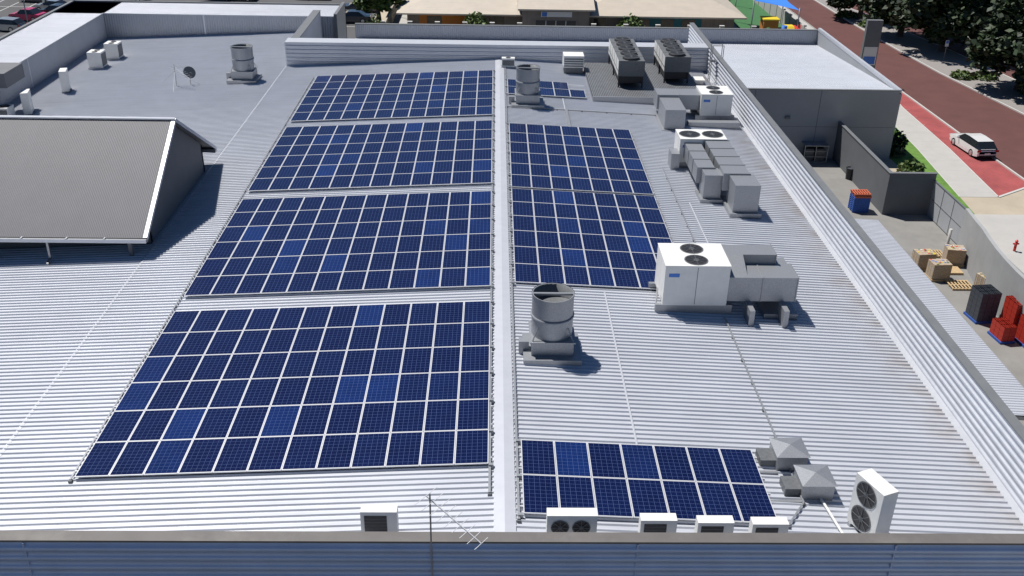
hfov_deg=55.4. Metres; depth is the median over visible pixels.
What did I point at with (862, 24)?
median shrub
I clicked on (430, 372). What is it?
solar panel frames
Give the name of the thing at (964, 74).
median shrub
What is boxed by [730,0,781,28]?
playground turf
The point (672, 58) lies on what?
condenser bank
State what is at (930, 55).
road median gravel
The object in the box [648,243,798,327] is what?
packaged air conditioner
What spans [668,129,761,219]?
packaged air conditioner
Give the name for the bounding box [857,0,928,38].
street tree
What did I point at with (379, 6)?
car park tree
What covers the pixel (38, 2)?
car park markings
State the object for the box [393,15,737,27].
childcare forecourt paving
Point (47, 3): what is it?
silver car
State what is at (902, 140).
verge shrub
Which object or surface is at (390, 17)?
childcare front fence
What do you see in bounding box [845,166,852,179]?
yard bin
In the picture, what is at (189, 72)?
tv antenna dish
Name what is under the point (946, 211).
sliding yard gate
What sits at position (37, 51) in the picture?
parapet wall
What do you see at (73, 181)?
entry gable roof
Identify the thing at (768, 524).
split outdoor unit
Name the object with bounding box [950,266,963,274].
pallet
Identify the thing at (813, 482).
relief air hood
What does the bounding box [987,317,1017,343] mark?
red crate stack
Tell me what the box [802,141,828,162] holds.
metal rack
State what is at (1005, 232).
pavement
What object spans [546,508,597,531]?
split outdoor unit
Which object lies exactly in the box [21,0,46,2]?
dark car park
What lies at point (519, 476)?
solar mounting rails
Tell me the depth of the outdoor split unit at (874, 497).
26.12 m
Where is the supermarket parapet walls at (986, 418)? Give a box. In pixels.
[0,10,1023,575]
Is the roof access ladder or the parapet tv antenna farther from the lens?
the roof access ladder
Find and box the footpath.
[896,106,996,196]
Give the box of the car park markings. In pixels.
[0,0,368,31]
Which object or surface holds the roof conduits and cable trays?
on the supermarket parapet walls at (986, 418)
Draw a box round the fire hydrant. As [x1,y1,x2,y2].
[1013,240,1019,250]
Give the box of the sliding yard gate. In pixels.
[927,180,965,243]
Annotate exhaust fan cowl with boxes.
[226,44,261,84]
[509,64,543,109]
[518,283,581,365]
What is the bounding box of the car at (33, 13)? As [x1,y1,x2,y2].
[8,7,45,20]
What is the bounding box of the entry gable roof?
[0,115,216,264]
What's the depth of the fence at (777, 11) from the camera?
128.00 m
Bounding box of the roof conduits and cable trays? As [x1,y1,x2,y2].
[68,67,842,532]
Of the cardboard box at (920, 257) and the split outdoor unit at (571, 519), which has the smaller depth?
the split outdoor unit at (571, 519)
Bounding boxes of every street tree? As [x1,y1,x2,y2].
[826,0,870,18]
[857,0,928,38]
[886,0,995,51]
[965,0,1023,91]
[1013,17,1023,81]
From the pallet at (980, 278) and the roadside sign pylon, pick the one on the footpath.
the roadside sign pylon
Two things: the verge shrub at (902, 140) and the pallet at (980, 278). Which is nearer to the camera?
the pallet at (980, 278)
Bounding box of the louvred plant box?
[562,52,583,74]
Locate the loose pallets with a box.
[933,250,971,290]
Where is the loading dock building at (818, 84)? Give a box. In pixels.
[355,23,902,158]
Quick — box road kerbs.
[786,0,1023,197]
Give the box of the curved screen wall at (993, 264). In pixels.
[957,208,1023,338]
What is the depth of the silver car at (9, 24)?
116.39 m
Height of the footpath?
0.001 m
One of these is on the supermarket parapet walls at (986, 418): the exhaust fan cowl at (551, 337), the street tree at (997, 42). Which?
the exhaust fan cowl at (551, 337)
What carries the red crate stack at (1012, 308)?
on the service yard concrete at (909, 233)
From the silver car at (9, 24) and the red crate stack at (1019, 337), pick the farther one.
the silver car at (9, 24)
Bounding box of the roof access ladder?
[707,44,724,82]
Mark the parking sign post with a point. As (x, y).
(947, 44)
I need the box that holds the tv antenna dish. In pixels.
[171,64,195,90]
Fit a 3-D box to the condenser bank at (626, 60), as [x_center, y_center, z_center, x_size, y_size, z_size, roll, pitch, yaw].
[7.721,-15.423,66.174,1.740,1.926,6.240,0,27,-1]
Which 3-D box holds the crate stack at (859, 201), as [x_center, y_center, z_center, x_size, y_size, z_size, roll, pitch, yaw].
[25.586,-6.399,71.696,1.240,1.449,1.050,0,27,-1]
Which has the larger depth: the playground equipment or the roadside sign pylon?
the playground equipment
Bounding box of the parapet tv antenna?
[415,487,487,575]
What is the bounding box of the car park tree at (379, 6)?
[352,0,406,20]
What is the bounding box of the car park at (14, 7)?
[0,0,376,38]
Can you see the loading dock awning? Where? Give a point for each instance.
(1002, 381)
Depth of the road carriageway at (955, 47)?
118.41 m
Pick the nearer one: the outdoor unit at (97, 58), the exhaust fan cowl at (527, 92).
the exhaust fan cowl at (527, 92)
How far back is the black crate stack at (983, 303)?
56.81 m
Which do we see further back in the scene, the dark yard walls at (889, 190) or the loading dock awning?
the dark yard walls at (889, 190)
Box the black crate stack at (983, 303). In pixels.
[963,284,1001,323]
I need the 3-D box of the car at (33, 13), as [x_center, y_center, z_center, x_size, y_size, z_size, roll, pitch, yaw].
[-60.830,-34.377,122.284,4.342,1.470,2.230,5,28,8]
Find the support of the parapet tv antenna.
on the supermarket parapet walls at (986, 418)
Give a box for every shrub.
[366,14,385,22]
[462,11,488,24]
[616,13,644,26]
[835,9,857,17]
[857,21,865,27]
[889,128,908,157]
[896,158,924,171]
[949,69,974,80]
[974,70,998,81]
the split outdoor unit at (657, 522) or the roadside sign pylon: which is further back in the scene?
the roadside sign pylon
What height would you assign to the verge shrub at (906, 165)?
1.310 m
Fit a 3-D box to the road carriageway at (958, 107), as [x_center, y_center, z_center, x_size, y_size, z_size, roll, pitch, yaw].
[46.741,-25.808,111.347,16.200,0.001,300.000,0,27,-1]
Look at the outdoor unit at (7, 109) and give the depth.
59.70 m
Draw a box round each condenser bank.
[608,37,644,87]
[653,38,690,82]
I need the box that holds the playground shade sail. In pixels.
[735,0,800,27]
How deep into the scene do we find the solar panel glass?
36.59 m
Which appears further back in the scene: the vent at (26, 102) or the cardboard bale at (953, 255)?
the cardboard bale at (953, 255)
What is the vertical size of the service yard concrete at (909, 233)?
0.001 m
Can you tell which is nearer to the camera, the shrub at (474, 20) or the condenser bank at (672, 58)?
the condenser bank at (672, 58)
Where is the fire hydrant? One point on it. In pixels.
(1016, 243)
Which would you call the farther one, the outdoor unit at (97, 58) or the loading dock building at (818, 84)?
the loading dock building at (818, 84)
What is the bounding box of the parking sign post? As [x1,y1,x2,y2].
[943,40,949,59]
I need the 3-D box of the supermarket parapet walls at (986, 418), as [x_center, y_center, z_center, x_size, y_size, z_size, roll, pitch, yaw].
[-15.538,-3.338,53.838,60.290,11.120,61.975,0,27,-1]
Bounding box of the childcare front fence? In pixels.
[380,4,756,27]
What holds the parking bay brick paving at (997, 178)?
on the terrain at (1011, 204)
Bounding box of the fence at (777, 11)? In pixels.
[753,0,807,28]
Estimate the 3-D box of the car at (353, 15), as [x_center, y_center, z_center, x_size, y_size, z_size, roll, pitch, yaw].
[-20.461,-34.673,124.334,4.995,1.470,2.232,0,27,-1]
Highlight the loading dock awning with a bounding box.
[855,219,1023,419]
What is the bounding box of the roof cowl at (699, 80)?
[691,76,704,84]
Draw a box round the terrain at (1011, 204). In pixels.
[375,10,1023,269]
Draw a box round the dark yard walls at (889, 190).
[832,121,937,214]
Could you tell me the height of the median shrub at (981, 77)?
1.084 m
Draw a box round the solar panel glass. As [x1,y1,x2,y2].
[76,70,775,520]
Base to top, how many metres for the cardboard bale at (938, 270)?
1.165 m
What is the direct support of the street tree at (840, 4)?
on the terrain at (1011, 204)
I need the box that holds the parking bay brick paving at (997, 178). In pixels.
[900,93,1023,195]
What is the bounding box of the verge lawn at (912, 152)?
[889,127,973,213]
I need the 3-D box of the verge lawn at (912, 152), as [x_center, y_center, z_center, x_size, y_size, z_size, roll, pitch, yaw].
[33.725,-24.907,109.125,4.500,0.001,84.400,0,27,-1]
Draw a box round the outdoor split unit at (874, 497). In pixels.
[847,468,898,532]
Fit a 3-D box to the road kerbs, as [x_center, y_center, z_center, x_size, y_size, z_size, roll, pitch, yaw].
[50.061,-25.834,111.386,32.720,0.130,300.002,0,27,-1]
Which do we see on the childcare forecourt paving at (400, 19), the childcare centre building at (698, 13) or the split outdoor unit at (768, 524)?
the childcare centre building at (698, 13)
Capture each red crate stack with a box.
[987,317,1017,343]
[1000,295,1022,325]
[1014,314,1023,347]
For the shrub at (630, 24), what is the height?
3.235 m
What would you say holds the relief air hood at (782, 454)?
on the supermarket parapet walls at (986, 418)
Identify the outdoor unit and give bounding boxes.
[0,104,15,114]
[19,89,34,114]
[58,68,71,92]
[86,49,108,68]
[103,41,124,59]
[360,504,398,531]
[501,57,514,68]
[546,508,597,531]
[638,513,677,532]
[694,515,734,532]
[748,517,788,532]
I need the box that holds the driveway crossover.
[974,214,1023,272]
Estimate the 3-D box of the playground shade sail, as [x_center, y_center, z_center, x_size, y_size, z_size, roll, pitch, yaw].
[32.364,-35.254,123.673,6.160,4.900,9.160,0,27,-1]
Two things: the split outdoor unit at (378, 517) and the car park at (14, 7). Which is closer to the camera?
the split outdoor unit at (378, 517)
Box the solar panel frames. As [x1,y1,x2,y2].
[74,70,776,522]
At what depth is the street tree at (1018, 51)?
95.44 m
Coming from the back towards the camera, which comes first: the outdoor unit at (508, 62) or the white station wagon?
the white station wagon
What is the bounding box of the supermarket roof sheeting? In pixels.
[0,32,1023,533]
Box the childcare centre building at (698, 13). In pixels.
[396,0,746,27]
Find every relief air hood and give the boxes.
[755,438,810,474]
[770,465,837,502]
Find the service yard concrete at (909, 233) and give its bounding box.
[809,159,1023,425]
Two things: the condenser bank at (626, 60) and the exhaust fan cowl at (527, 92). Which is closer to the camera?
the exhaust fan cowl at (527, 92)
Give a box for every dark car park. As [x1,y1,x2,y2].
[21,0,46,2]
[39,3,62,12]
[345,1,375,12]
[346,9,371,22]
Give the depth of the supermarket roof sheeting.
34.60 m
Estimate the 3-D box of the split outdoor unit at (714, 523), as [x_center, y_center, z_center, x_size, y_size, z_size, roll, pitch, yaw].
[5.316,6.494,25.735,0.950,0.995,0.400,0,27,-1]
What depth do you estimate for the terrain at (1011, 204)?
73.75 m
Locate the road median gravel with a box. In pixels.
[817,0,1023,112]
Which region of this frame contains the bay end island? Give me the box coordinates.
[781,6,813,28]
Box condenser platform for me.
[583,62,696,104]
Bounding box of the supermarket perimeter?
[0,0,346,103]
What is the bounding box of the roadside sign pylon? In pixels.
[860,19,883,68]
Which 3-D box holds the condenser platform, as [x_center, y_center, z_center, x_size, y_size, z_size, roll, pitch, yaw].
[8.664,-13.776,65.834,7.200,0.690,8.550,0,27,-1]
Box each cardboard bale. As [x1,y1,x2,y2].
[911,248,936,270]
[924,259,952,281]
[940,244,966,266]
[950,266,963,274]
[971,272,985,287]
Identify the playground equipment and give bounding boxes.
[760,16,800,28]
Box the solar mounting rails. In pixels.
[75,70,779,518]
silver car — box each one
[0,17,26,31]
[32,0,66,8]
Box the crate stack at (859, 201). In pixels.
[848,189,871,212]
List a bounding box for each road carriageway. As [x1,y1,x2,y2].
[787,0,1023,177]
[848,4,1015,78]
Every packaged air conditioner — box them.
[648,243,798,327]
[653,86,739,131]
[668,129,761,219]
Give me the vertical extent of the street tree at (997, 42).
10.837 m
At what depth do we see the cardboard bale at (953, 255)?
63.60 m
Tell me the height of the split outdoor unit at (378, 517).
1.045 m
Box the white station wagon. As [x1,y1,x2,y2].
[949,133,998,156]
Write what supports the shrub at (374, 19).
on the terrain at (1011, 204)
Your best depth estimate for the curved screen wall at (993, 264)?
59.53 m
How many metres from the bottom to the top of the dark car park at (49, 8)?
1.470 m
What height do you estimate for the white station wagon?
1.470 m

